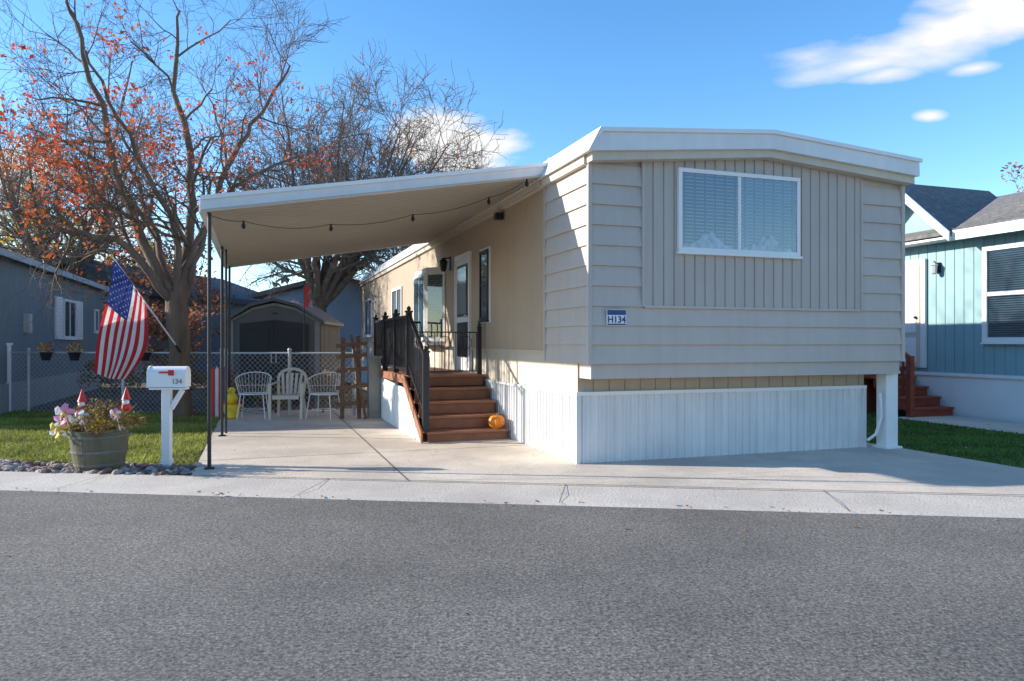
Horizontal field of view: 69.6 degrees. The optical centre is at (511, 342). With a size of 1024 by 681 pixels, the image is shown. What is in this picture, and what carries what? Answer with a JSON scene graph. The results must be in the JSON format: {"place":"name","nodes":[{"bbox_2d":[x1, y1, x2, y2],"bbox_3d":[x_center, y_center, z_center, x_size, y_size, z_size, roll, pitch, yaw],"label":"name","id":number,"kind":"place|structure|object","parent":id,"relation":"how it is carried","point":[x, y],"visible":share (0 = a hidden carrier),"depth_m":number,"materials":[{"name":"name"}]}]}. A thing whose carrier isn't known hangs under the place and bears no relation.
{"place":"outdoors","nodes":[
{"label":"outdoors","id":0,"kind":"place"},
{"bbox_2d":[0,409,219,464],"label":"front lawn","id":1,"kind":"structure","parent":0,"point":[15,444],"depth_m":10.43,"materials":[{"name":"green plant"}]},
{"bbox_2d":[6,343,12,411],"bbox_3d":[-10.000,0.660,14.420,0.280,1.480,0.280,0,0,0],"label":"white gate post","id":2,"kind":"object","parent":1,"relation":"on","point":[8,363],"visible":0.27,"depth_m":14.48,"materials":[{"name":"paint"}]},
{"bbox_2d":[10,348,220,413],"bbox_3d":[-9.500,0.751,14.475,8.144,1.298,0.075,0,0,7],"label":"chain link fence","id":3,"kind":"object","parent":1,"relation":"on","point":[28,353],"visible":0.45,"depth_m":14.33,"materials":[{"name":"metal"}]},
{"bbox_2d":[37,342,53,360],"bbox_3d":[-9.059,0.166,14.318,0.284,0.369,0.316,0,0,0],"label":"hanging flower pot","id":4,"kind":"object","parent":3,"relation":"attached to","point":[46,355],"visible":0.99,"depth_m":14.25,"materials":[{"name":"black metal"}]},
{"bbox_2d":[66,342,83,360],"bbox_3d":[-8.449,0.168,14.230,0.272,0.364,0.267,0,0,32],"label":"hanging flower pot","id":5,"kind":"object","parent":3,"relation":"attached to","point":[74,356],"visible":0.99,"depth_m":14.18,"materials":[{"name":"black metal"}]},
{"bbox_2d":[141,343,153,360],"bbox_3d":[-7.007,0.174,14.037,0.290,0.352,0.295,0,0,26],"label":"hanging flower pot","id":6,"kind":"object","parent":3,"relation":"attached to","point":[146,356],"visible":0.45,"depth_m":13.99,"materials":[{"name":"black metal"}]},
{"bbox_2d":[0,0,404,417],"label":"maple tree","id":7,"kind":"object","parent":1,"relation":"on","point":[174,291],"visible":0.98,"depth_m":13.47,"materials":[{"name":"brown plant"}]},
{"bbox_2d":[94,254,181,378],"bbox_3d":[-6.410,-0.423,12.812,0.335,2.080,1.624,0,0,28],"label":"american flag","id":8,"kind":"object","parent":7,"relation":"attached to","point":[122,341],"visible":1,"depth_m":12.41,"materials":[{"name":"multicoloured fabric"}]},
{"bbox_2d":[211,367,224,417],"bbox_3d":[-5.355,0.920,13.470,0.290,0.960,0.040,0,0,0],"label":"painted picket sign","id":9,"kind":"object","parent":1,"relation":"on","point":[216,393],"visible":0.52,"depth_m":13.45,"materials":[{"name":"red paint"}]},
{"bbox_2d":[0,490,1023,680],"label":"asphalt road","id":10,"kind":"structure","parent":0,"point":[120,587],"depth_m":4.11,"materials":[{"name":"grey asphalt"}]},
{"bbox_2d":[0,471,1023,517],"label":"concrete gutter","id":11,"kind":"object","parent":10,"relation":"on","point":[823,501],"visible":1,"depth_m":6.70,"materials":[{"name":"grey concrete"}]},
{"bbox_2d":[0,393,1023,614],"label":"fallen leaves","id":12,"kind":"object","parent":10,"relation":"on","point":[393,470],"visible":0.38,"depth_m":9.97,"materials":[{"name":"orange plant"}]},
{"bbox_2d":[0,0,1023,291],"label":"sky","id":13,"kind":"structure","parent":0,"point":[940,83],"materials":[{"name":"blue"}]},
{"bbox_2d":[24,378,1000,461],"bbox_3d":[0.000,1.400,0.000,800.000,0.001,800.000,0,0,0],"label":"ground","id":14,"kind":"structure","parent":0,"point":[147,400],"depth_m":17.46,"materials":[{"name":"green plant"}]},
{"bbox_2d":[0,256,99,383],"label":"walls","id":15,"kind":"structure","parent":14,"relation":"on","point":[59,276],"depth_m":16.90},
{"bbox_2d":[23,314,31,332],"bbox_3d":[-10.193,-0.400,15.512,0.115,0.400,0.200,0,0,-19],"label":"meter","id":16,"kind":"object","parent":15,"relation":"attached to","point":[27,318],"visible":1,"depth_m":15.42,"materials":[{"name":"metal"}]},
{"bbox_2d":[0,257,100,382],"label":"siding","id":17,"kind":"object","parent":15,"relation":"attached to","point":[14,281],"visible":0.77,"depth_m":16.25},
{"bbox_2d":[55,296,82,339],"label":"shutters","id":18,"kind":"object","parent":17,"relation":"attached to","point":[59,318],"visible":0.99,"depth_m":18.21,"materials":[{"name":"white paint"}]},
{"bbox_2d":[0,255,104,290],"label":"roof","id":19,"kind":"structure","parent":15,"relation":"on","point":[46,271],"depth_m":16.29,"materials":[{"name":"grey"}]},
{"bbox_2d":[0,247,109,291],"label":"fascia","id":20,"kind":"structure","parent":19,"relation":"attached to","point":[13,255],"depth_m":16.30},
{"bbox_2d":[62,299,77,339],"bbox_3d":[-11.451,-0.585,19.097,0.071,1.030,1.330,0,0,-19],"label":"window frame","id":21,"kind":"object","parent":15,"relation":"attached to","point":[69,337],"visible":0.92,"depth_m":19.07,"materials":[{"name":"white plastic"}]},
{"bbox_2d":[65,302,74,335],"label":"window blinds","id":22,"kind":"object","parent":21,"relation":"in","point":[67,319],"depth_m":19.03,"materials":[{"name":"white plastic"}]},
{"bbox_2d":[94,309,98,333],"bbox_3d":[-12.542,-0.635,22.265,0.070,0.730,0.530,0,0,-19],"label":"window frame","id":23,"kind":"object","parent":15,"relation":"attached to","point":[97,330],"visible":0.91,"depth_m":22.12,"materials":[{"name":"white paint"}]},
{"bbox_2d":[0,369,101,413],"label":"skirting","id":24,"kind":"object","parent":14,"relation":"on","point":[4,395],"visible":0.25,"depth_m":16.71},
{"bbox_2d":[0,187,112,261],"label":"yellow maple tree","id":25,"kind":"object","parent":14,"relation":"on","point":[9,238],"visible":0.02,"depth_m":30.07,"materials":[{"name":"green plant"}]},
{"bbox_2d":[0,5,210,285],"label":"bare elm tree","id":26,"kind":"object","parent":14,"relation":"on","point":[81,248],"visible":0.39,"depth_m":25.17,"materials":[{"name":"orange plant"}]},
{"bbox_2d":[75,358,143,406],"bbox_3d":[-8.719,0.814,15.997,1.299,1.181,1.285,0,0,-43],"label":"dry shrub","id":27,"kind":"object","parent":14,"relation":"on","point":[105,380],"visible":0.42,"depth_m":15.87,"materials":[{"name":"brown plant"}]},
{"bbox_2d":[109,241,169,266],"bbox_3d":[-16.433,-1.540,31.894,3.948,5.886,4.446,0,0,0],"label":"yellow maple tree","id":28,"kind":"object","parent":14,"relation":"on","point":[132,258],"visible":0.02,"depth_m":31.31,"materials":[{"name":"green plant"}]},
{"bbox_2d":[85,223,220,340],"bbox_3d":[-13.108,-1.552,26.773,4.065,5.912,4.700,0,0,16],"label":"russet tree","id":29,"kind":"object","parent":14,"relation":"on","point":[144,295],"visible":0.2,"depth_m":25.95,"materials":[{"name":"orange plant"}]},
{"bbox_2d":[60,265,247,382],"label":"walls","id":30,"kind":"structure","parent":14,"relation":"on","point":[215,340],"depth_m":28.42,"materials":[{"name":"brown plant"}]},
{"bbox_2d":[52,256,261,303],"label":"roof","id":31,"kind":"structure","parent":30,"relation":"on","point":[240,297],"depth_m":27.89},
{"bbox_2d":[137,320,201,379],"bbox_3d":[-7.642,0.452,16.448,1.347,1.902,1.840,0,0,-23],"label":"red shrub","id":32,"kind":"object","parent":14,"relation":"on","point":[151,327],"visible":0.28,"depth_m":16.33,"materials":[{"name":"brown plant"}]},
{"bbox_2d":[143,348,205,391],"bbox_3d":[-6.821,0.755,15.097,1.177,1.298,1.093,0,0,0],"label":"dry shrub","id":33,"kind":"object","parent":14,"relation":"on","point":[166,358],"visible":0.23,"depth_m":15.05,"materials":[{"name":"plant"}]},
{"bbox_2d":[141,235,224,376],"bbox_3d":[-10.611,-1.074,24.218,3.099,4.957,3.376,0,0,0],"label":"russet tree","id":34,"kind":"object","parent":14,"relation":"on","point":[192,314],"visible":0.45,"depth_m":23.73,"materials":[{"name":"brown plant"}]},
{"bbox_2d":[198,371,257,396],"bbox_3d":[-5.635,0.954,14.637,1.153,0.900,0.946,0,0,0],"label":"dry shrub","id":35,"kind":"object","parent":14,"relation":"on","point":[232,381],"visible":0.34,"depth_m":14.63,"materials":[{"name":"plant"}]},
{"bbox_2d":[224,298,343,406],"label":"storage shed","id":36,"kind":"structure","parent":14,"relation":"on","point":[272,325],"depth_m":15.96,"materials":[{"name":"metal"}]},
{"bbox_2d":[240,320,307,404],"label":"doors","id":37,"kind":"structure","parent":36,"relation":"in","point":[270,335],"depth_m":15.95,"materials":[{"name":"metal"}]},
{"bbox_2d":[272,277,304,286],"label":"distant trees","id":38,"kind":"object","parent":14,"relation":"on","point":[286,279],"depth_m":58.56,"materials":[{"name":"plant"}]},
{"bbox_2d":[265,283,360,382],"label":"walls","id":39,"kind":"structure","parent":14,"relation":"on","point":[350,289],"depth_m":25.71,"materials":[{"name":"blue"}]},
{"bbox_2d":[251,277,360,299],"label":"roof","id":40,"kind":"structure","parent":39,"relation":"on","point":[264,293],"depth_m":25.68,"materials":[{"name":"grey"}]},
{"bbox_2d":[263,296,361,373],"bbox_3d":[-6.214,-0.252,25.737,5.200,2.704,0.024,0,0,6],"label":"siding","id":41,"kind":"object","parent":39,"relation":"attached to","point":[345,311],"visible":0.06,"depth_m":25.69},
{"bbox_2d":[145,0,497,317],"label":"bare elm tree","id":42,"kind":"object","parent":14,"relation":"on","point":[326,289],"visible":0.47,"depth_m":23.69,"materials":[{"name":"orange plant"}]},
{"bbox_2d":[306,87,506,279],"bbox_3d":[-4.405,-4.624,32.504,10.719,12.047,9.791,0,0,0],"label":"bare elm tree","id":43,"kind":"object","parent":14,"relation":"on","point":[464,166],"visible":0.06,"depth_m":31.00,"materials":[{"name":"orange plant"}]},
{"bbox_2d":[864,351,954,416],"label":"red porch steps","id":44,"kind":"structure","parent":14,"relation":"on","point":[911,398],"depth_m":13.90,"materials":[{"name":"red wood"}]},
{"bbox_2d":[898,415,1023,433],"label":"neighbor walkway","id":45,"kind":"structure","parent":14,"relation":"on","point":[1007,426],"depth_m":12.70,"materials":[{"name":"concrete"}]},
{"bbox_2d":[903,371,1023,422],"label":"skirting","id":46,"kind":"object","parent":14,"relation":"on","point":[992,397],"visible":0.29,"depth_m":13.51,"materials":[{"name":"white paint"}]},
{"bbox_2d":[1000,162,1023,191],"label":"russet tree","id":47,"kind":"object","parent":14,"relation":"on","point":[1014,166],"visible":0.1,"depth_m":42.75,"materials":[{"name":"brown plant"}]},
{"bbox_2d":[191,382,1023,495],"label":"concrete driveway","id":48,"kind":"structure","parent":0,"point":[254,444],"depth_m":8.17,"materials":[{"name":"grey concrete"}]},
{"bbox_2d":[224,386,241,418],"bbox_3d":[-5.020,1.069,13.200,0.360,0.590,0.331,0,0,0],"label":"fire hydrant","id":49,"kind":"object","parent":48,"relation":"on","point":[233,403],"visible":0.84,"depth_m":13.11,"materials":[{"name":"yellow metal"}]},
{"bbox_2d":[234,371,271,419],"bbox_3d":[-4.674,0.950,13.320,0.640,0.832,0.521,0,0,-10],"label":"wire patio chair","id":50,"kind":"object","parent":48,"relation":"on","point":[249,393],"visible":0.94,"depth_m":13.43,"materials":[{"name":"white paint"}]},
{"bbox_2d":[251,381,299,412],"bbox_3d":[-4.598,1.070,14.194,0.914,0.671,0.744,0,0,0],"label":"dry shrub","id":51,"kind":"object","parent":48,"relation":"on","point":[265,403],"visible":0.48,"depth_m":14.18,"materials":[{"name":"plant"}]},
{"bbox_2d":[268,367,307,419],"bbox_3d":[-4.023,0.914,13.294,0.614,0.909,0.602,0,0,-4],"label":"plastic lawn chair","id":52,"kind":"object","parent":48,"relation":"on","point":[278,397],"visible":1,"depth_m":13.46,"materials":[{"name":"white plastic"}]},
{"bbox_2d":[224,348,355,415],"bbox_3d":[-4.175,0.751,13.825,2.530,1.298,0.074,0,0,4],"label":"chain link fence","id":53,"kind":"object","parent":48,"relation":"on","point":[289,353],"visible":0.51,"depth_m":13.81,"materials":[{"name":"metal"}]},
{"bbox_2d":[304,282,309,396],"bbox_3d":[-3.897,0.125,13.987,0.133,2.550,0.021,0,0,13],"label":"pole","id":54,"kind":"object","parent":48,"relation":"on","point":[306,295],"visible":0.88,"depth_m":13.99,"materials":[{"name":"metal"}]},
{"bbox_2d":[305,372,340,419],"bbox_3d":[-3.376,0.950,13.270,0.640,0.832,0.521,0,0,12],"label":"wire patio chair","id":55,"kind":"object","parent":48,"relation":"on","point":[325,393],"visible":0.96,"depth_m":13.37,"materials":[{"name":"white paint"}]},
{"bbox_2d":[296,368,349,411],"bbox_3d":[-3.712,0.955,14.543,1.020,0.898,0.922,0,0,0],"label":"dry shrub","id":56,"kind":"object","parent":48,"relation":"on","point":[316,388],"visible":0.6,"depth_m":14.38,"materials":[{"name":"plant"}]},
{"bbox_2d":[336,335,366,418],"bbox_3d":[-2.842,0.614,13.143,0.466,1.512,0.414,0,0,-43],"label":"rustic ladder trellis","id":57,"kind":"object","parent":48,"relation":"on","point":[356,355],"visible":1,"depth_m":13.16,"materials":[{"name":"brown wood"}]},
{"bbox_2d":[199,162,548,469],"bbox_3d":[-2.419,-0.435,11.478,4.100,3.610,6.370,0,0,-19],"label":"carport awning","id":58,"kind":"object","parent":48,"relation":"on","point":[346,205],"visible":0.9,"depth_m":9.65,"materials":[{"name":"metal"}]},
{"bbox_2d":[211,179,528,230],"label":"string lights","id":59,"kind":"object","parent":58,"relation":"hanging from","point":[243,225],"visible":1,"depth_m":9.52,"materials":[{"name":"black plastic"}]},
{"bbox_2d":[366,356,381,418],"bbox_3d":[-2.500,0.804,13.350,0.260,1.120,0.280,0,0,-19],"label":"utility cabinet","id":60,"kind":"object","parent":48,"relation":"on","point":[373,388],"visible":0.98,"depth_m":13.23,"materials":[{"name":"grey metal"}]},
{"bbox_2d":[372,306,508,443],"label":"porch deck","id":61,"kind":"structure","parent":48,"relation":"on","point":[418,398],"depth_m":11.13,"materials":[{"name":"white paint"}]},
{"bbox_2d":[488,412,504,428],"bbox_3d":[-0.219,1.101,10.464,0.228,0.235,0.240,0,0,0],"label":"pumpkin","id":62,"kind":"object","parent":61,"relation":"on","point":[496,421],"visible":1,"depth_m":10.38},
{"bbox_2d":[579,162,898,384],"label":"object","id":63,"kind":"object","parent":48,"relation":"on","point":[647,370],"visible":0.16,"depth_m":8.62,"materials":[{"name":"beige metal"}]},
{"bbox_2d":[364,298,372,336],"bbox_3d":[-4.660,-0.785,23.868,0.070,1.230,1.630,0,0,-19],"label":"window frame","id":64,"kind":"object","parent":63,"relation":"attached to","point":[368,334],"visible":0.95,"depth_m":23.84,"materials":[{"name":"white paint"}]},
{"bbox_2d":[365,302,370,333],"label":"window blinds","id":65,"kind":"object","parent":64,"relation":"attached to","point":[366,320],"depth_m":24.11,"materials":[{"name":"white plastic"}]},
{"bbox_2d":[415,267,445,344],"bbox_3d":[-1.690,-0.700,14.844,0.330,1.500,1.700,0,0,-19],"label":"bay window","id":66,"kind":"structure","parent":63,"relation":"attached to","point":[429,269],"depth_m":14.20,"materials":[{"name":"white paint"}]},
{"bbox_2d":[413,273,424,340],"bbox_3d":[-1.870,-0.685,14.781,0.050,1.330,1.070,0,0,-19],"label":"bay front frame","id":67,"kind":"object","parent":66,"relation":"attached to","point":[414,278],"visible":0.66,"depth_m":14.76,"materials":[{"name":"white plastic"}]},
{"bbox_2d":[414,276,423,336],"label":"bay front blinds","id":68,"kind":"object","parent":67,"relation":"in","point":[417,300],"visible":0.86,"depth_m":14.75,"materials":[{"name":"white plastic"}]},
{"bbox_2d":[424,272,445,340],"bbox_3d":[-1.477,-0.685,14.161,0.367,1.330,0.340,0,0,-19],"label":"bay side frame","id":69,"kind":"object","parent":63,"relation":"attached to","point":[426,301],"visible":0.84,"depth_m":14.19,"materials":[{"name":"white plastic"}]},
{"bbox_2d":[428,274,442,337],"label":"bay side blinds","id":70,"kind":"object","parent":69,"relation":"in","point":[435,303],"visible":0.92,"depth_m":14.17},
{"bbox_2d":[361,188,543,351],"bbox_3d":[-2.630,-0.907,18.047,0.021,2.065,18.730,0,0,-19],"label":"side panel","id":71,"kind":"object","parent":63,"relation":"attached to","point":[514,238],"visible":0.69,"depth_m":10.86,"materials":[{"name":"beige paint"}]},
{"bbox_2d":[391,286,402,317],"bbox_3d":[-2.967,-0.835,18.952,0.070,1.130,1.430,0,0,-19],"label":"bedroom window frame","id":72,"kind":"object","parent":71,"relation":"attached to","point":[396,289],"visible":0.48,"depth_m":18.93,"materials":[{"name":"white plastic"}]},
{"bbox_2d":[393,290,400,314],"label":"bedroom window blinds","id":73,"kind":"object","parent":72,"relation":"in","point":[394,300],"visible":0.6,"depth_m":18.83,"materials":[{"name":"white plastic"}]},
{"bbox_2d":[439,256,450,271],"bbox_3d":[-1.259,-1.460,13.723,0.215,0.280,0.156,0,0,-19],"label":"wall lantern","id":74,"kind":"object","parent":71,"relation":"attached to","point":[443,264],"depth_m":13.68,"materials":[{"name":"black metal"}]},
{"bbox_2d":[478,246,490,322],"bbox_3d":[-0.440,-0.900,11.614,0.070,1.180,0.540,0,0,-19],"label":"side window frame","id":75,"kind":"object","parent":71,"relation":"attached to","point":[487,250],"visible":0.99,"depth_m":11.40,"materials":[{"name":"white metal"}]},
{"bbox_2d":[481,253,486,316],"bbox_3d":[-0.441,-0.900,11.614,0.001,1.000,0.360,0,0,-19],"label":"side window glass","id":76,"kind":"object","parent":75,"relation":"attached to","point":[484,281],"visible":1,"depth_m":11.59,"materials":[{"name":"grey glass"}]},
{"bbox_2d":[494,212,503,220],"bbox_3d":[-0.195,-1.840,10.747,0.110,0.100,0.120,0,0,-19],"label":"speaker","id":77,"kind":"object","parent":71,"relation":"attached to","point":[499,216],"visible":1,"depth_m":10.70},
{"bbox_2d":[454,251,471,369],"bbox_3d":[-0.883,-0.530,12.847,0.105,2.020,1.000,0,0,-19],"label":"door","id":78,"kind":"structure","parent":63,"relation":"attached to","point":[462,292],"depth_m":12.78,"materials":[{"name":"white paint"}]},
{"bbox_2d":[545,166,586,363],"bbox_3d":[-0.354,-0.866,18.159,4.414,2.200,20.000,0,0,-19],"label":"side siding","id":79,"kind":"object","parent":63,"relation":"attached to","point":[566,270],"visible":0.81,"depth_m":8.54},
{"bbox_2d":[362,346,862,392],"bbox_3d":[-0.529,0.355,18.215,4.060,0.490,19.580,0,0,-19],"label":"skirt","id":80,"kind":"object","parent":63,"relation":"attached to","point":[534,369],"visible":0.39,"depth_m":9.24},
{"bbox_2d":[361,359,866,463],"bbox_3d":[-0.503,0.979,18.147,4.135,0.842,19.525,0,0,-19],"label":"white skirting","id":81,"kind":"object","parent":63,"relation":"attached to","point":[593,427],"visible":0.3,"depth_m":8.94,"materials":[{"name":"metal"}]},
{"bbox_2d":[359,150,914,286],"bbox_3d":[-0.322,-2.098,18.091,4.510,0.325,20.150,0,0,-19],"label":"frieze","id":82,"kind":"object","parent":63,"relation":"attached to","point":[582,161],"visible":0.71,"depth_m":8.66,"materials":[{"name":"white metal"}]},
{"bbox_2d":[357,126,922,284],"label":"roof","id":83,"kind":"structure","parent":63,"relation":"on","point":[600,138],"depth_m":8.46,"materials":[{"name":"white metal"}]},
{"bbox_2d":[544,163,904,364],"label":"corner trim","id":84,"kind":"structure","parent":63,"relation":"attached to","point":[589,262],"depth_m":9.16,"materials":[{"name":"beige"}]},
{"bbox_2d":[592,163,901,363],"bbox_3d":[2.858,-0.858,8.853,4.370,2.184,0.370,0,0,-19],"label":"front siding","id":85,"kind":"object","parent":63,"relation":"attached to","point":[870,331],"visible":1,"depth_m":8.52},
{"bbox_2d":[606,309,625,325],"bbox_3d":[1.142,-0.273,8.056,0.235,0.175,0.017,0,0,-19],"label":"number sign","id":86,"kind":"object","parent":85,"relation":"attached to","point":[610,313],"visible":1,"depth_m":8.04,"materials":[{"name":"metal"}]},
{"bbox_2d":[608,316,625,322],"bbox_3d":[1.147,-0.251,8.050,0.218,0.075,0.005,0,0,-18],"label":"number text","id":87,"kind":"object","parent":86,"relation":"attached to","point":[623,319],"visible":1,"depth_m":8.05},
{"bbox_2d":[641,160,862,311],"bbox_3d":[2.903,-1.297,8.684,3.095,1.825,0.038,0,0,-19],"label":"front ribbed panel","id":88,"kind":"object","parent":63,"relation":"attached to","point":[825,273],"visible":0.66,"depth_m":8.69,"materials":[{"name":"beige"}]},
{"bbox_2d":[676,167,802,258],"bbox_3d":[2.662,-1.485,8.570,1.700,0.970,0.070,0,0,-19],"label":"front window frame","id":89,"kind":"object","parent":88,"relation":"attached to","point":[738,252],"visible":1,"depth_m":8.55,"materials":[{"name":"white paint"}]},
{"bbox_2d":[682,173,795,251],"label":"front window blinds","id":90,"kind":"object","parent":89,"relation":"attached to","point":[714,241],"visible":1,"depth_m":8.57,"materials":[{"name":"plastic"}]},
{"bbox_2d":[872,371,902,448],"bbox_3d":[4.874,0.820,9.573,0.270,1.160,0.240,0,0,-19],"label":"corner support","id":91,"kind":"object","parent":48,"relation":"on","point":[887,388],"visible":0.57,"depth_m":9.51,"materials":[{"name":"white paint"}]},
{"bbox_2d":[866,393,882,440],"bbox_3d":[4.669,0.962,9.479,0.206,0.628,0.062,0,0,8],"label":"drain pipe","id":92,"kind":"object","parent":91,"relation":"attached to","point":[879,420],"visible":1,"depth_m":9.47,"materials":[{"name":"white paint"}]},
{"bbox_2d":[866,412,1023,467],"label":"side lawn","id":93,"kind":"structure","parent":0,"point":[994,446],"depth_m":10.24,"materials":[{"name":"green plant"}]},
{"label":"walls","id":94,"kind":"object","parent":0,"visible":0},
{"bbox_2d":[899,258,926,367],"bbox_3d":[7.970,-0.580,15.034,0.140,2.160,1.030,0,0,-19],"label":"door","id":95,"kind":"structure","parent":94,"relation":"attached to","point":[916,308],"depth_m":14.70,"materials":[{"name":"white paint"}]},
{"bbox_2d":[905,204,951,242],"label":"gable","id":96,"kind":"structure","parent":94,"relation":"attached to","point":[915,222],"depth_m":14.82,"materials":[{"name":"white wood"}]},
{"bbox_2d":[930,261,940,273],"bbox_3d":[8.197,-1.450,14.282,0.200,0.259,0.139,0,0,-19],"label":"lantern","id":97,"kind":"object","parent":94,"relation":"attached to","point":[935,267],"visible":1,"depth_m":14.25,"materials":[{"name":"white metal"}]},
{"bbox_2d":[904,231,1023,375],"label":"siding","id":98,"kind":"object","parent":94,"relation":"attached to","point":[954,314],"visible":0.2,"depth_m":13.88,"materials":[{"name":"teal wood"}]},
{"bbox_2d":[905,184,1023,240],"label":"roof","id":99,"kind":"structure","parent":94,"relation":"on","point":[950,209],"depth_m":14.39,"materials":[{"name":"grey"}]},
{"bbox_2d":[905,193,1023,247],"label":"fascia","id":100,"kind":"structure","parent":99,"relation":"attached to","point":[971,232],"depth_m":13.51,"materials":[{"name":"white paint"}]},
{"bbox_2d":[980,241,1023,343],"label":"window frame","id":101,"kind":"object","parent":94,"relation":"attached to","point":[985,295],"visible":1,"depth_m":13.31,"materials":[{"name":"white plastic"}]},
{"bbox_2d":[988,247,1023,336],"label":"window blinds","id":102,"kind":"object","parent":101,"relation":"in","point":[1006,273],"depth_m":13.00,"materials":[{"name":"white plastic"}]},
{"label":"gravel bed","id":103,"kind":"object","parent":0,"visible":0},
{"bbox_2d":[49,387,146,470],"bbox_3d":[-4.470,0.932,8.007,0.839,0.895,0.830,0,0,21],"label":"barrel planter","id":104,"kind":"object","parent":103,"relation":"on","point":[95,442],"visible":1,"depth_m":7.80,"materials":[{"name":"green wood"}]},
{"bbox_2d":[0,459,206,475],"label":"river rocks","id":105,"kind":"object","parent":103,"relation":"on","point":[126,468],"visible":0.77,"depth_m":7.90,"materials":[{"name":"grey stone"}]},
{"bbox_2d":[146,366,190,466],"bbox_3d":[-3.827,0.829,8.217,0.415,1.142,0.188,0,0,-4],"label":"mailbox","id":106,"kind":"object","parent":103,"relation":"on","point":[166,380],"visible":0.94,"depth_m":8.17,"materials":[{"name":"white paint"}]}
]}

